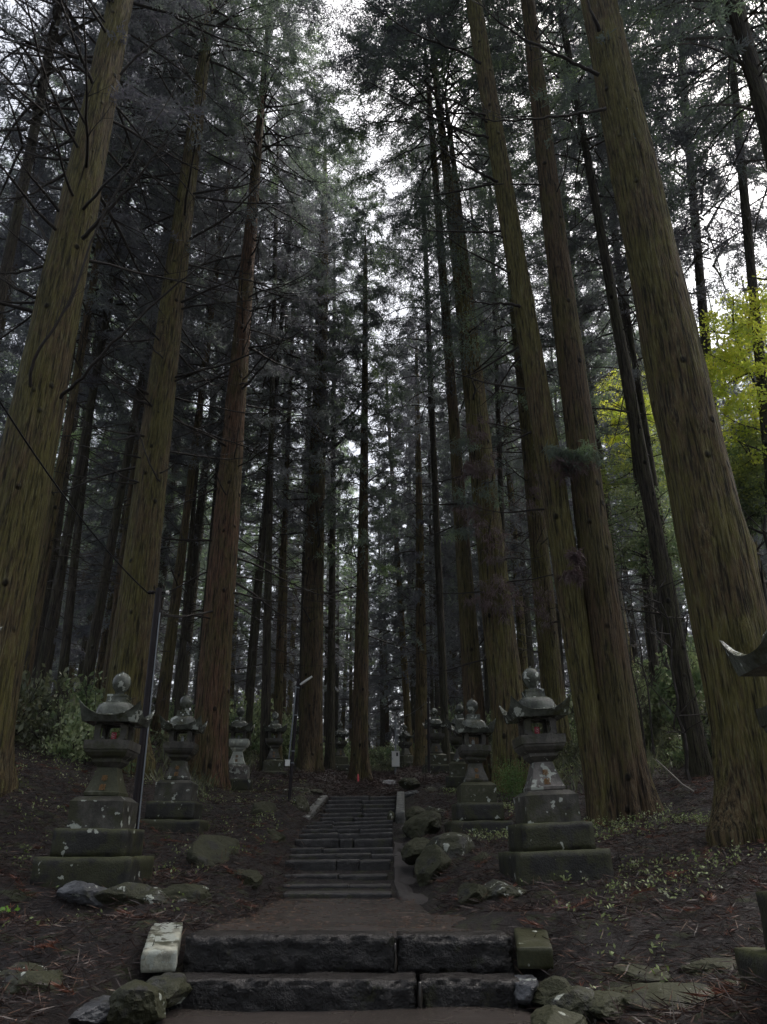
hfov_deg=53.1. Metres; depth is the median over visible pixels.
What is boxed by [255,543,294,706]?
cedar tree
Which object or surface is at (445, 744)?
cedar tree
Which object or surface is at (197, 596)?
cedar tree
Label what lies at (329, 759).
cedar tree
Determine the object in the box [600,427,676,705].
maple tree
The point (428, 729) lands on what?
lamp post
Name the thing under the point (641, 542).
maple tree
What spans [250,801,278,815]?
rock
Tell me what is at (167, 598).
cedar tree
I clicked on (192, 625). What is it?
cedar tree
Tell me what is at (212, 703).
cedar tree
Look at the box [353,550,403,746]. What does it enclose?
cedar tree
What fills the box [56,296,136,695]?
cedar tree
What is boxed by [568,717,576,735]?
shrub
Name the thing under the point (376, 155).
sky
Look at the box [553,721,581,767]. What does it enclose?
shrub
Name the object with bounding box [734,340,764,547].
cedar tree
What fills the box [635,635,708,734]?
shrub
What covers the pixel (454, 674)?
cedar tree
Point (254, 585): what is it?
cedar tree
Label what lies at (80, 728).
shrub
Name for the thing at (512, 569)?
cedar tree
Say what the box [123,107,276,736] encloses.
cedar tree
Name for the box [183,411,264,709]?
cedar tree
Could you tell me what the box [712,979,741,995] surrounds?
rock
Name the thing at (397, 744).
shrub
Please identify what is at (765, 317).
maple tree
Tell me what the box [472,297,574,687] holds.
cedar tree
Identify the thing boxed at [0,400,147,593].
overhead wire
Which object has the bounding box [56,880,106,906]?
rock
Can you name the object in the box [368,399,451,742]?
cedar tree
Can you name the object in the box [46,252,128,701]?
cedar tree
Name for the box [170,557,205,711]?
cedar tree
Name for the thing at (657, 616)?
cedar tree
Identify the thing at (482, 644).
cedar tree
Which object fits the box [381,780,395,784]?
rock
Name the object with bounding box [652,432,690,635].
cedar tree
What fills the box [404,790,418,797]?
rock
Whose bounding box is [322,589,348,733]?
cedar tree
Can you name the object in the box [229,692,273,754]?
shrub
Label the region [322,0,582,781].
cedar tree
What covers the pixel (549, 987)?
rock
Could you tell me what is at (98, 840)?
stone lantern
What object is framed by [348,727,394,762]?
shrub
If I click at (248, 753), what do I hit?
shrub
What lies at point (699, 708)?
shrub
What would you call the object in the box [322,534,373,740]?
cedar tree
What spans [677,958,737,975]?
rock
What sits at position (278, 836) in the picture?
rock
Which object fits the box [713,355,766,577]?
cedar tree
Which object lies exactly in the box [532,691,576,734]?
shrub
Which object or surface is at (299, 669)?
cedar tree
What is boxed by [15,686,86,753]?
shrub
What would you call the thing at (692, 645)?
shrub
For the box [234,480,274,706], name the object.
cedar tree
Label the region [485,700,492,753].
shrub
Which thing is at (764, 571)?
cedar tree
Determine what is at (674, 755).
shrub
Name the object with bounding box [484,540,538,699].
cedar tree
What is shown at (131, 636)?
cedar tree
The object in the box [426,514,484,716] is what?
cedar tree
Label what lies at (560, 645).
cedar tree
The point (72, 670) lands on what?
cedar tree
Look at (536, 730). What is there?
candle jar
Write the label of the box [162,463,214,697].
cedar tree
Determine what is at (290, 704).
cedar tree
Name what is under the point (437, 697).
cedar tree
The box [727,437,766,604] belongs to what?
maple tree
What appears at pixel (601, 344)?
cedar tree
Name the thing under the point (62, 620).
cedar tree
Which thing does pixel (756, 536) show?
cedar tree
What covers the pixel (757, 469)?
maple tree
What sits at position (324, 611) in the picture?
cedar tree
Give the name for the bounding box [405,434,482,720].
cedar tree
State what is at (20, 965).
rock
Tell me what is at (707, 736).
shrub
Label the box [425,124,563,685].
cedar tree
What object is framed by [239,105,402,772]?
cedar tree
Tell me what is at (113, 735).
candle jar
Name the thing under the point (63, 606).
cedar tree
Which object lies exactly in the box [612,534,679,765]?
sapling
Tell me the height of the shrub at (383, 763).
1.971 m
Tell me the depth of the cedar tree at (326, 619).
69.94 m
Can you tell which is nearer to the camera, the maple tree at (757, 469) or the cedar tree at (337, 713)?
the maple tree at (757, 469)
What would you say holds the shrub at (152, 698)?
on the ground at (480, 921)
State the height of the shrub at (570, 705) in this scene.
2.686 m
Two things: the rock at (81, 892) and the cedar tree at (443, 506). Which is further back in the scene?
the cedar tree at (443, 506)
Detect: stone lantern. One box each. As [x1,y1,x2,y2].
[29,671,154,888]
[139,694,209,834]
[229,706,254,792]
[260,711,286,776]
[293,725,298,771]
[335,722,349,773]
[396,725,414,768]
[422,707,448,775]
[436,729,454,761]
[441,704,465,792]
[445,698,512,835]
[498,666,613,885]
[719,630,766,990]
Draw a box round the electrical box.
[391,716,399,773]
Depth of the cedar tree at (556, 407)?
60.83 m
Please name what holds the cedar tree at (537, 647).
on the ground at (480, 921)
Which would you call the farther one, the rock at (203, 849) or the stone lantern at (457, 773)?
the stone lantern at (457, 773)
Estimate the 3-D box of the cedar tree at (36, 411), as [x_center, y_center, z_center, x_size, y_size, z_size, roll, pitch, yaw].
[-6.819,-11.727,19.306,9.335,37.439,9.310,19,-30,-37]
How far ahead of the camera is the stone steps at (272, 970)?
6.38 m
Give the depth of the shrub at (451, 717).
45.40 m
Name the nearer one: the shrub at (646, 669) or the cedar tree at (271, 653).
the shrub at (646, 669)
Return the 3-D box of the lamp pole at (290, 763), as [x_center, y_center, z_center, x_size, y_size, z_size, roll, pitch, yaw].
[-2.084,5.581,18.786,0.613,3.107,0.162,-2,-23,5]
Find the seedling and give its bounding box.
[0,905,19,916]
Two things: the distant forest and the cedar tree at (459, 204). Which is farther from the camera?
the distant forest
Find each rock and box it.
[0,962,48,980]
[0,970,64,993]
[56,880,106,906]
[68,995,109,1023]
[94,882,150,905]
[106,979,166,1023]
[121,887,169,904]
[146,972,191,1007]
[160,883,212,905]
[186,834,238,867]
[232,869,263,888]
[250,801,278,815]
[266,829,285,841]
[283,787,312,794]
[292,795,309,812]
[309,788,322,794]
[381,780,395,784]
[387,810,394,819]
[398,777,419,789]
[401,837,429,864]
[402,811,441,838]
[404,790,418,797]
[405,806,425,820]
[414,844,451,886]
[420,787,436,792]
[424,806,445,812]
[426,832,475,859]
[457,882,487,906]
[469,852,489,862]
[483,879,525,899]
[514,975,538,1005]
[530,1004,587,1023]
[531,975,570,1006]
[544,985,595,1023]
[583,990,627,1022]
[600,964,670,982]
[606,982,721,1011]
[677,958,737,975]
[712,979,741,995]
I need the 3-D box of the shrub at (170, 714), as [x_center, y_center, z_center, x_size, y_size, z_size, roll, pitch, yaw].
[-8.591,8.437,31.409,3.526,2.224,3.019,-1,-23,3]
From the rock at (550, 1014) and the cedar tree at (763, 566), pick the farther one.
the cedar tree at (763, 566)
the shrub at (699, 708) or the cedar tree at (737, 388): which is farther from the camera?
the cedar tree at (737, 388)
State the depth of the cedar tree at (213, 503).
36.12 m
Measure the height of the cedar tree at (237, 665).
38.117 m
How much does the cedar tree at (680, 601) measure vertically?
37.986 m
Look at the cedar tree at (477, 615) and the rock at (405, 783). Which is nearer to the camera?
the rock at (405, 783)
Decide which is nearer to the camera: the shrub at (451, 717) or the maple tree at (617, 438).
the maple tree at (617, 438)
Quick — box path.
[151,1006,531,1023]
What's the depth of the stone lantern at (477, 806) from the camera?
14.14 m
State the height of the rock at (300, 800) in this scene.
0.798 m
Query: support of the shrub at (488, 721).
on the ground at (480, 921)
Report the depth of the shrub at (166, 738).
22.83 m
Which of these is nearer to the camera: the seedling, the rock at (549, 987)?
the rock at (549, 987)
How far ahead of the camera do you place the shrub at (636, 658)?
32.55 m
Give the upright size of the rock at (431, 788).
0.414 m
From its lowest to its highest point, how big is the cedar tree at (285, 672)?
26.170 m
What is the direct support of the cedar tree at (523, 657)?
on the ground at (480, 921)
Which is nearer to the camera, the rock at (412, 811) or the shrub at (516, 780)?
the rock at (412, 811)
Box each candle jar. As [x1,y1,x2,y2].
[111,732,116,738]
[534,727,539,733]
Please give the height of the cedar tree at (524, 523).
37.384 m
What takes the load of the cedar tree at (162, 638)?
on the ground at (480, 921)
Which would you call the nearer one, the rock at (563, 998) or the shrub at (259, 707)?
the rock at (563, 998)
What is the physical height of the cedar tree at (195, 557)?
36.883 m
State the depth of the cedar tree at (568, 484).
44.30 m
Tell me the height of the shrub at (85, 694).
2.320 m
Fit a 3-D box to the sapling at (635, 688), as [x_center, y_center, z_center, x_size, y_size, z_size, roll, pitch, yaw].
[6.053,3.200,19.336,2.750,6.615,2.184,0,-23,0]
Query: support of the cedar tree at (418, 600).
on the ground at (480, 921)
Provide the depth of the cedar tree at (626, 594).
51.18 m
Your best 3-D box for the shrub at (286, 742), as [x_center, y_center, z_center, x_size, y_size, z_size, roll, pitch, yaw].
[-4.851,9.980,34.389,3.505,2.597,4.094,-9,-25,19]
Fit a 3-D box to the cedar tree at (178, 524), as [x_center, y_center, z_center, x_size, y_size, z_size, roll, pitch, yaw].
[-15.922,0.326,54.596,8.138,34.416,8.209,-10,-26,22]
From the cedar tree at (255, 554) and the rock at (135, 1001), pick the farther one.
the cedar tree at (255, 554)
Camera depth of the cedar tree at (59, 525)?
35.55 m
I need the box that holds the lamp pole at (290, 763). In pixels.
[285,676,311,803]
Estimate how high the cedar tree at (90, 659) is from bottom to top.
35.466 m
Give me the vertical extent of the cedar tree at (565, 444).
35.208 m
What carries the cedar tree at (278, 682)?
on the ground at (480, 921)
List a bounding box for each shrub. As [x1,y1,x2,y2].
[14,617,102,744]
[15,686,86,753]
[27,667,173,752]
[30,671,64,721]
[34,690,136,771]
[40,699,101,721]
[100,674,162,729]
[103,693,155,731]
[150,716,186,748]
[154,691,195,721]
[229,687,290,722]
[229,688,257,713]
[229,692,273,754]
[229,696,260,752]
[229,734,258,764]
[254,704,298,760]
[282,715,298,760]
[323,736,373,763]
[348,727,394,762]
[369,722,392,763]
[369,741,400,770]
[369,742,401,765]
[386,730,414,750]
[413,700,485,752]
[484,752,529,801]
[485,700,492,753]
[485,709,492,750]
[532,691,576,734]
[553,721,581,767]
[564,687,573,716]
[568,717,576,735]
[569,725,577,749]
[627,624,670,701]
[632,657,668,689]
[633,659,649,691]
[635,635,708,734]
[636,664,675,747]
[651,715,704,756]
[658,730,711,763]
[659,626,697,667]
[672,693,708,727]
[697,697,711,750]
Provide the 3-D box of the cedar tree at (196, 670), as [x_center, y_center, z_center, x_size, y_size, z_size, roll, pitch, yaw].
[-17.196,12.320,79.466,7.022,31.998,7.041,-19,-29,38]
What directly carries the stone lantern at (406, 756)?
on the ground at (480, 921)
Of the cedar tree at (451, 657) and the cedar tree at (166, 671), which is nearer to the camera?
the cedar tree at (166, 671)
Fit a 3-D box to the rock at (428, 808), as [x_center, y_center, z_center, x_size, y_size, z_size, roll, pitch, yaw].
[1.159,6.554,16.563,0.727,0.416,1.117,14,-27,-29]
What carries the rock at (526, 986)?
on the ground at (480, 921)
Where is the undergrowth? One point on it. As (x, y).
(651, 759)
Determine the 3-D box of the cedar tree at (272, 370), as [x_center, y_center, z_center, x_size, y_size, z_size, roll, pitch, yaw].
[-4.623,-6.119,31.821,7.273,35.462,7.223,9,-25,-19]
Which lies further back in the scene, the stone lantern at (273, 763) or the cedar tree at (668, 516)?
the cedar tree at (668, 516)
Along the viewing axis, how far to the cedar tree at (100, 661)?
38.15 m
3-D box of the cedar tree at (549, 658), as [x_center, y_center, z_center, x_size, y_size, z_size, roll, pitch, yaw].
[5.786,-7.304,31.445,7.567,35.468,7.239,0,-23,0]
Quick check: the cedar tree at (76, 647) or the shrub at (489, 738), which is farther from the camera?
the cedar tree at (76, 647)
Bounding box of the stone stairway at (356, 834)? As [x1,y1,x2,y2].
[283,791,404,898]
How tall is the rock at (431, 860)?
0.771 m
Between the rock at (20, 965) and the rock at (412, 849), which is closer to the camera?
the rock at (20, 965)
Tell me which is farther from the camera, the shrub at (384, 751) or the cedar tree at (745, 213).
the shrub at (384, 751)
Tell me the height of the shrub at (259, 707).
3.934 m
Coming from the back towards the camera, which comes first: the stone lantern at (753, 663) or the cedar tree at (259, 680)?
the cedar tree at (259, 680)
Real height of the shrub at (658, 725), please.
3.064 m
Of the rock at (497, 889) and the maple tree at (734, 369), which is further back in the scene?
the maple tree at (734, 369)
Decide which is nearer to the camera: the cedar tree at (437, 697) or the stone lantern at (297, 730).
the stone lantern at (297, 730)
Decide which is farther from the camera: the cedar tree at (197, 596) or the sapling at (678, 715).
the cedar tree at (197, 596)
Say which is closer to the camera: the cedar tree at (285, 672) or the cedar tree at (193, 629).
the cedar tree at (285, 672)
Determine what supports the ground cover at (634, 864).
on the ground at (480, 921)
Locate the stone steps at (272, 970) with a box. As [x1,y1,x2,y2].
[141,922,553,1011]
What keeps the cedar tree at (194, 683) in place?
on the ground at (480, 921)
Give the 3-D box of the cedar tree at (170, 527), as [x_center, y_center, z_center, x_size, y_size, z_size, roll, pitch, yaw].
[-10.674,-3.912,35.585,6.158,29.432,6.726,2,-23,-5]
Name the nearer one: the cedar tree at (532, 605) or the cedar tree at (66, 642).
the cedar tree at (66, 642)
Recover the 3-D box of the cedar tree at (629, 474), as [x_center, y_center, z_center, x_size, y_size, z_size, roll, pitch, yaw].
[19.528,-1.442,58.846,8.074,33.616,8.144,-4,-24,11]
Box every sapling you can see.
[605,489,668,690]
[609,529,659,758]
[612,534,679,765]
[618,557,707,780]
[621,608,673,718]
[644,564,696,739]
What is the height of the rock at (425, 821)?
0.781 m
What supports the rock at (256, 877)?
on the ground at (480, 921)
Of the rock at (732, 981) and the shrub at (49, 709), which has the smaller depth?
the rock at (732, 981)
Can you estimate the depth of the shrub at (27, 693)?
17.97 m
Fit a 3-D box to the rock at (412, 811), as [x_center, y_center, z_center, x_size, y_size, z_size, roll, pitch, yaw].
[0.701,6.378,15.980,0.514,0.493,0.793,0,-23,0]
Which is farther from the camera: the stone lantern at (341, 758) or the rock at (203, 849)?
the stone lantern at (341, 758)
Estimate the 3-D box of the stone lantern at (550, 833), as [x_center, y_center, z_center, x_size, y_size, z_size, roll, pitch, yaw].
[2.056,3.443,9.895,1.152,2.929,1.151,-1,-23,-4]
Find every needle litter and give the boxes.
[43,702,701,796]
[212,898,488,932]
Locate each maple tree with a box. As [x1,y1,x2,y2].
[557,369,719,539]
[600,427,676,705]
[605,474,683,715]
[697,276,766,466]
[715,267,766,371]
[721,407,766,548]
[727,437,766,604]
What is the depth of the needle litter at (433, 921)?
8.05 m
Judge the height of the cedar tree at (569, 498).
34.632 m
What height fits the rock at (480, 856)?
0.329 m
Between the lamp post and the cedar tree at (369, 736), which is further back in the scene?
the cedar tree at (369, 736)
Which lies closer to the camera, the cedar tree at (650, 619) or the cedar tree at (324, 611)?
the cedar tree at (650, 619)
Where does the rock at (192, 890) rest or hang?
on the ground at (480, 921)
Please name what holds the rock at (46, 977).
on the ground at (480, 921)
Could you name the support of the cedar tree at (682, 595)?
on the ground at (480, 921)
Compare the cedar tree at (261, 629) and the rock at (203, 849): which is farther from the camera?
the cedar tree at (261, 629)
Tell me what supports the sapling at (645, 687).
on the ground at (480, 921)
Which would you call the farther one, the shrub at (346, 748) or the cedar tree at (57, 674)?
the cedar tree at (57, 674)
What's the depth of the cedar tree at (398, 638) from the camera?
77.00 m
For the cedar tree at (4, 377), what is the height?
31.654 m
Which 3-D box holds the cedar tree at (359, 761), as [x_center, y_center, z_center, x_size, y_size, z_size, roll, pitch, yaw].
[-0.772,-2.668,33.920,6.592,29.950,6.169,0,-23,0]
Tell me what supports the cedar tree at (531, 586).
on the ground at (480, 921)
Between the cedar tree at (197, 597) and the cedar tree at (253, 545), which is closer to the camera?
the cedar tree at (253, 545)
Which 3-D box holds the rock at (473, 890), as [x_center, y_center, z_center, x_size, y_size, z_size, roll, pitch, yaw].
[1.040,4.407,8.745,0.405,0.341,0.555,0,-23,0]
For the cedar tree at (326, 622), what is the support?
on the ground at (480, 921)
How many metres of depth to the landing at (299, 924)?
7.51 m
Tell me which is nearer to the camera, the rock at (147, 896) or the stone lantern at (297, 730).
the rock at (147, 896)
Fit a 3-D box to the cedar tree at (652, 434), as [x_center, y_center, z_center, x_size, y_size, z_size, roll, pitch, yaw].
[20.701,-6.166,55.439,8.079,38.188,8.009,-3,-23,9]
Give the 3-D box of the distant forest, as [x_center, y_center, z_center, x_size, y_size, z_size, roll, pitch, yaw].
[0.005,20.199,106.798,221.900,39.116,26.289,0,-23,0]
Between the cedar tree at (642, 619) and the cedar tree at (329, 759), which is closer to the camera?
the cedar tree at (329, 759)
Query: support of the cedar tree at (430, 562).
on the ground at (480, 921)
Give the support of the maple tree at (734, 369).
on the ground at (480, 921)
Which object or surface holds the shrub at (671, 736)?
on the ground at (480, 921)
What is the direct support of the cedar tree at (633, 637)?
on the ground at (480, 921)
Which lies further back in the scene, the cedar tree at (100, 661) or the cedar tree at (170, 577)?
the cedar tree at (170, 577)
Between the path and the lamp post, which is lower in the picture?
the path
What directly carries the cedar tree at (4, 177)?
on the ground at (480, 921)
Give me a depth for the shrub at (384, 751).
46.35 m
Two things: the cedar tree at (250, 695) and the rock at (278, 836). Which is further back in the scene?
the cedar tree at (250, 695)
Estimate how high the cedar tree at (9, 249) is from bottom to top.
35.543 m
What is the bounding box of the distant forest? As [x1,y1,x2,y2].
[51,563,766,753]
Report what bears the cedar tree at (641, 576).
on the ground at (480, 921)
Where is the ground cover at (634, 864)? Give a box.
[0,731,766,990]
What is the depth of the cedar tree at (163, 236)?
26.76 m
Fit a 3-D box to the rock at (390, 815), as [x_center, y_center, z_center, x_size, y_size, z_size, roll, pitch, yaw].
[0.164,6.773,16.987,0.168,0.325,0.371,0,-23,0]
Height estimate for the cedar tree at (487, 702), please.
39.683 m
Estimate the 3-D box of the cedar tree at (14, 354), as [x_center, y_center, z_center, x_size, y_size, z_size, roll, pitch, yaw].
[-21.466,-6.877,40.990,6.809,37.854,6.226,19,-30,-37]
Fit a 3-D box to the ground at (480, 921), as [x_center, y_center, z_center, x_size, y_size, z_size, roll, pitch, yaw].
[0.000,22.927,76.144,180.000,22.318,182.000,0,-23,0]
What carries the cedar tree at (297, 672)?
on the ground at (480, 921)
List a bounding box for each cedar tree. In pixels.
[0,0,210,723]
[0,0,246,362]
[0,0,276,622]
[0,0,279,796]
[0,34,187,717]
[0,72,70,434]
[0,84,63,479]
[0,88,160,683]
[0,141,45,434]
[2,0,227,732]
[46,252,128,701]
[47,0,349,778]
[48,1,264,697]
[50,55,231,701]
[50,504,85,690]
[50,508,107,690]
[51,437,110,701]
[51,548,82,698]
[52,265,110,556]
[52,371,187,685]
[53,318,177,694]
[53,448,124,678]
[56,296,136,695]
[57,394,88,610]
[60,286,216,688]
[87,239,226,673]
[96,370,210,682]
[101,0,388,790]
[102,420,201,704]
[104,545,181,635]
[116,34,300,742]
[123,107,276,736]
[132,148,295,712]
[153,490,192,707]
[155,463,205,701]
[157,273,259,694]
[159,165,274,711]
[160,470,209,700]
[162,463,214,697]
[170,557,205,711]
[171,461,252,707]
[172,65,354,770]
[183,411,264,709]
[188,566,246,709]
[188,635,241,709]
[192,468,271,714]
[195,92,365,753]
[210,346,304,706]
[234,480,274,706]
[234,571,259,707]
[235,159,358,759]
[235,239,338,694]
[237,506,300,715]
[238,518,296,676]
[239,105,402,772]
[243,207,370,721]
[244,465,302,717]
[246,179,401,770]
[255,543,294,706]
[257,439,328,725]
[260,0,609,824]
[272,459,350,702]
[282,191,441,780]
[286,537,324,734]
[287,418,357,745]
[295,0,572,793]
[296,445,381,749]
[297,516,352,714]
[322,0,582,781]
[322,506,377,750]
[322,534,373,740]
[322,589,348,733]
[329,126,518,763]
[339,347,451,755]
[342,481,407,746]
[346,551,379,751]
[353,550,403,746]
[368,315,461,765]
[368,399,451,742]
[368,497,409,745]
[373,282,475,747]
[373,469,448,707]
[376,443,434,742]
[392,393,471,742]
[400,312,510,699]
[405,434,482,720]
[421,194,555,652]
[422,239,524,742]
[423,0,766,847]
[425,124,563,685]
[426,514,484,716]
[427,454,483,714]
[428,0,729,776]
[428,536,481,714]
[433,38,617,746]
[445,101,512,609]
[448,477,484,696]
[452,432,532,631]
[454,210,556,689]
[455,0,664,823]
[468,476,535,698]
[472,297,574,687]
[475,381,557,655]
[475,500,516,690]
[481,0,766,694]
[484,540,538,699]
[491,119,664,660]
[505,442,535,653]
[512,511,571,696]
[516,509,567,676]
[524,330,619,669]
[525,1,717,630]
[527,552,569,690]
[529,359,569,684]
[538,0,766,285]
[548,221,669,665]
[550,389,628,581]
[552,0,766,549]
[556,202,685,666]
[560,380,643,641]
[583,0,766,533]
[588,325,672,675]
[590,316,679,648]
[609,369,683,661]
[610,504,647,678]
[614,291,725,635]
[617,504,682,659]
[619,389,685,658]
[620,472,682,663]
[622,579,646,658]
[631,450,693,650]
[634,524,687,609]
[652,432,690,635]
[657,461,688,646]
[662,463,691,642]
[708,292,766,589]
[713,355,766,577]
[713,365,766,586]
[727,307,758,528]
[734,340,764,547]
[741,278,766,564]
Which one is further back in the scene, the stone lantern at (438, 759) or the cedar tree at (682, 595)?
the cedar tree at (682, 595)
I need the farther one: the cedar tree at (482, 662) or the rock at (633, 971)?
the cedar tree at (482, 662)
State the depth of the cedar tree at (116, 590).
31.02 m
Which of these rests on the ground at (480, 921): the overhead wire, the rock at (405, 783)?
the rock at (405, 783)
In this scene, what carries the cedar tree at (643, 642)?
on the ground at (480, 921)
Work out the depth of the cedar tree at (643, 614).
65.14 m
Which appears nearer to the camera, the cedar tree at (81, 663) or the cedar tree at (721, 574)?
the cedar tree at (721, 574)
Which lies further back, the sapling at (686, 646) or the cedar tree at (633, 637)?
the cedar tree at (633, 637)
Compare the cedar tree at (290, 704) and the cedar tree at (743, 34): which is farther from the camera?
the cedar tree at (290, 704)
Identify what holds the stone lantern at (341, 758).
on the ground at (480, 921)
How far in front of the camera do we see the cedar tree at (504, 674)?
24.02 m
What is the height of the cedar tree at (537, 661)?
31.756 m
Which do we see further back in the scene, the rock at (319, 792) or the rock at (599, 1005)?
the rock at (319, 792)
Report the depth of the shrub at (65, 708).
21.90 m
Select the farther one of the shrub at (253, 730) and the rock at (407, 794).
the shrub at (253, 730)
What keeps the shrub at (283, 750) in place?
on the ground at (480, 921)
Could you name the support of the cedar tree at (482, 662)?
on the ground at (480, 921)
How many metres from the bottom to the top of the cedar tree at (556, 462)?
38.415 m
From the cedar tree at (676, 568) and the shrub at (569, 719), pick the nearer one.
the shrub at (569, 719)
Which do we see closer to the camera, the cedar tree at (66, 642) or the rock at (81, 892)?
the rock at (81, 892)
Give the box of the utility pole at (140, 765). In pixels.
[133,588,168,828]
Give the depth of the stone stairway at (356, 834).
14.16 m
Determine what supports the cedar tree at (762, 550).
on the ground at (480, 921)
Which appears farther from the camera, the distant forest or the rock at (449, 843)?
the distant forest
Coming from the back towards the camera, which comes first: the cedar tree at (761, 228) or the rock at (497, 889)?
the cedar tree at (761, 228)
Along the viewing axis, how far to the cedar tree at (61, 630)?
73.86 m
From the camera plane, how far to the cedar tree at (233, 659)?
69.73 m
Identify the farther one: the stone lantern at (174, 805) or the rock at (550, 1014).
the stone lantern at (174, 805)
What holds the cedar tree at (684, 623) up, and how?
on the ground at (480, 921)
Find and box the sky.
[0,0,766,745]
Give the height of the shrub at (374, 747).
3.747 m
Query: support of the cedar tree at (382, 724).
on the ground at (480, 921)
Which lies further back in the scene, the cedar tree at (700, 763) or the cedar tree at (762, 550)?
the cedar tree at (762, 550)
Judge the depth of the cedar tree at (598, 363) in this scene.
33.32 m
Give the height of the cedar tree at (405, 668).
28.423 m
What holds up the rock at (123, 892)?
on the ground at (480, 921)
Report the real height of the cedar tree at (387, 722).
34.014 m
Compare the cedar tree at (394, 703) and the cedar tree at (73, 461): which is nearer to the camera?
the cedar tree at (73, 461)
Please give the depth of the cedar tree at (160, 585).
44.12 m
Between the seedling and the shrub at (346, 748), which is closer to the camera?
the seedling
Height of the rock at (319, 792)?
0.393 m
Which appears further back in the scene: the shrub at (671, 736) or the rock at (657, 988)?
the shrub at (671, 736)
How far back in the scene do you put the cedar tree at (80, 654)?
45.44 m
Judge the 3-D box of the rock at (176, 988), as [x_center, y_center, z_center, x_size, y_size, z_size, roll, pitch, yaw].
[-1.671,3.695,5.927,0.357,0.225,0.531,0,-23,0]
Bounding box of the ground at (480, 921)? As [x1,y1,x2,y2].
[0,702,766,1023]
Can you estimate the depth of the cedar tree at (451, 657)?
76.78 m
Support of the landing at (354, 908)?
on the ground at (480, 921)
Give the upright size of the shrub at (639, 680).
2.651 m
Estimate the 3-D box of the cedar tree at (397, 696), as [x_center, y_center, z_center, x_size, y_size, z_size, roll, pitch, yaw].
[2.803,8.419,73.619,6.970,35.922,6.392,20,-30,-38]
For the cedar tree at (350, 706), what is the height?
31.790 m
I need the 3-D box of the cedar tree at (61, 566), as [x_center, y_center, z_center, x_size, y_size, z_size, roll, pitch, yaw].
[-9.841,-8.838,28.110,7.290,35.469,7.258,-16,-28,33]
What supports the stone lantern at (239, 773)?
on the ground at (480, 921)
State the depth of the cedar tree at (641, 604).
72.33 m
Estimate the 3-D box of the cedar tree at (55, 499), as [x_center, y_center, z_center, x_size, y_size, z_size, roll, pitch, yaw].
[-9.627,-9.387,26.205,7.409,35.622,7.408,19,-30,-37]
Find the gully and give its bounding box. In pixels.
[393,817,427,904]
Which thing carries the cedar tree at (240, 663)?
on the ground at (480, 921)
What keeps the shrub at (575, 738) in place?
on the ground at (480, 921)
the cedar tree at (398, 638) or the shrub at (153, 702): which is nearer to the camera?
the shrub at (153, 702)
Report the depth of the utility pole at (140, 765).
11.50 m
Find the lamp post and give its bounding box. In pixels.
[427,698,429,774]
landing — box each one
[204,915,513,979]
[255,898,429,915]
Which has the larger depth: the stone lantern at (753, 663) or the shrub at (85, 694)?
the shrub at (85, 694)
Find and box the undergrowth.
[18,682,709,797]
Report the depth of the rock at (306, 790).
20.30 m
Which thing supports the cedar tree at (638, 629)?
on the ground at (480, 921)
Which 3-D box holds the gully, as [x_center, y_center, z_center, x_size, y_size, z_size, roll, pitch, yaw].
[0.430,6.696,15.245,0.602,2.270,10.700,0,-23,0]
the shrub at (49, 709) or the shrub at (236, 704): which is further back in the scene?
the shrub at (236, 704)
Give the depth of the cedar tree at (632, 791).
16.07 m
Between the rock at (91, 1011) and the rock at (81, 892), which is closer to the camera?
the rock at (91, 1011)

